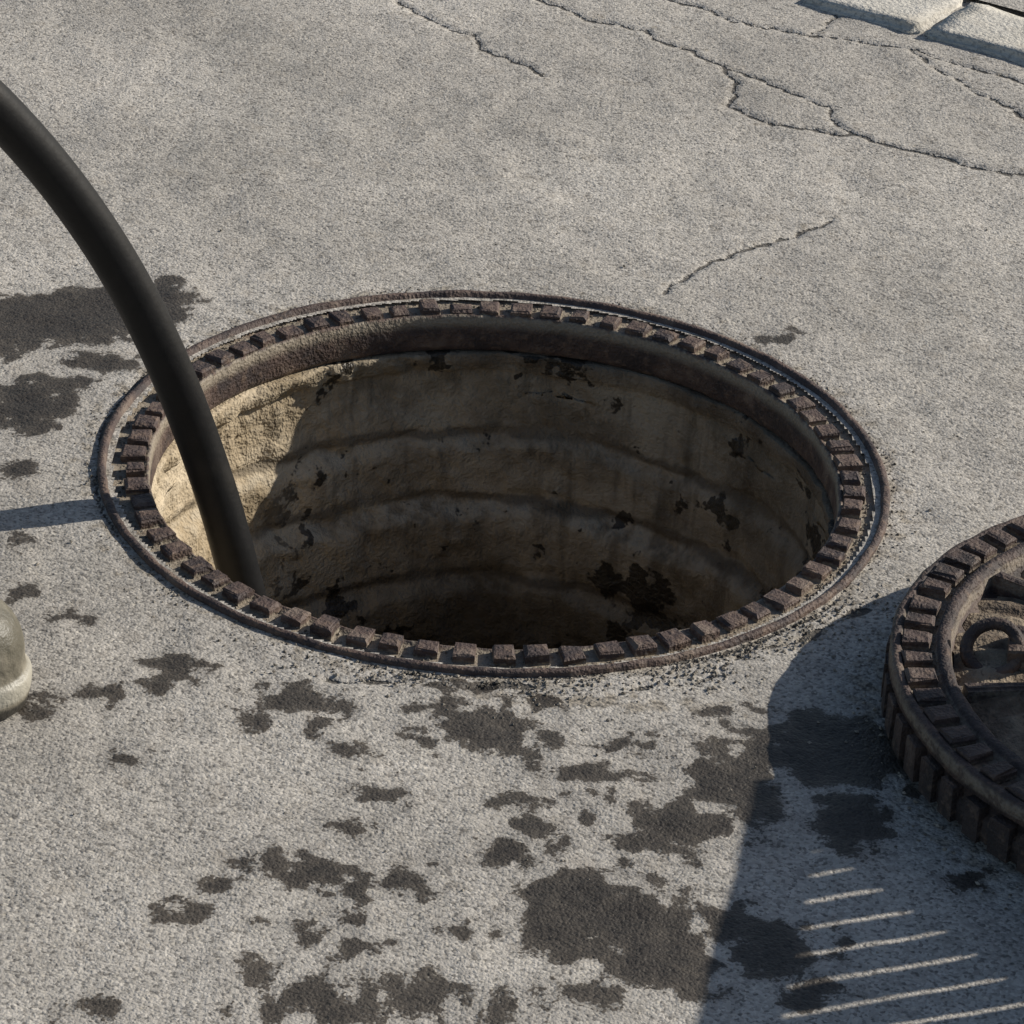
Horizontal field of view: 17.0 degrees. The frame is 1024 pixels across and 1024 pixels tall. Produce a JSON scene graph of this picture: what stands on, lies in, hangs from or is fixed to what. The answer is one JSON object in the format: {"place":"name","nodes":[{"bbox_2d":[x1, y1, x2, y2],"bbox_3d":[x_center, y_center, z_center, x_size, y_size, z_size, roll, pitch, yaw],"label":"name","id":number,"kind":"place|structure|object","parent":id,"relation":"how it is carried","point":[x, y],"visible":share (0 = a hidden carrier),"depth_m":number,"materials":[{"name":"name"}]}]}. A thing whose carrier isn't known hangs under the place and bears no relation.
{"place":"outdoors","nodes":[
{"label":"outdoors","id":0,"kind":"place"},
{"bbox_2d":[0,0,1023,1023],"bbox_3d":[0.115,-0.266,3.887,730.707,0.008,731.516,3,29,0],"label":"road","id":1,"kind":"structure","parent":0,"point":[183,870],"depth_m":3.30,"materials":[{"name":"grey asphalt"}]},
{"bbox_2d":[0,599,31,720],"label":"rubber boot","id":2,"kind":"object","parent":1,"relation":"on","point":[15,673],"visible":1,"depth_m":3.01,"materials":[{"name":"beige rubber"}]},
{"bbox_2d":[97,290,889,676],"bbox_3d":[-0.051,0.565,3.825,0.803,1.420,0.804,3,29,0],"label":"manhole","id":3,"kind":"object","parent":1,"relation":"in","point":[515,484],"visible":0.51,"depth_m":3.80,"materials":[{"name":"metal"}]},
{"bbox_2d":[0,80,266,596],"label":"suction hose","id":4,"kind":"object","parent":3,"relation":"in","point":[31,147],"visible":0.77,"depth_m":3.26,"materials":[{"name":"black rubber"}]},
{"bbox_2d":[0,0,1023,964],"bbox_3d":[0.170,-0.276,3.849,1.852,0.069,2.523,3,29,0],"label":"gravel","id":5,"kind":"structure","parent":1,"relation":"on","point":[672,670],"depth_m":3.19,"materials":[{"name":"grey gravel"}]},
{"bbox_2d":[800,0,1023,65],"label":"kerb","id":6,"kind":"structure","parent":1,"relation":"on","point":[990,30],"depth_m":4.62,"materials":[{"name":"concrete"}]},
{"bbox_2d":[881,515,1023,873],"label":"manhole cover","id":7,"kind":"object","parent":1,"relation":"on","point":[954,726],"visible":1,"depth_m":3.04,"materials":[{"name":"metal"}]},
{"bbox_2d":[981,0,1023,11],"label":"pavement","id":8,"kind":"structure","parent":0,"point":[1018,5],"depth_m":4.69,"materials":[{"name":"concrete"}]}
]}

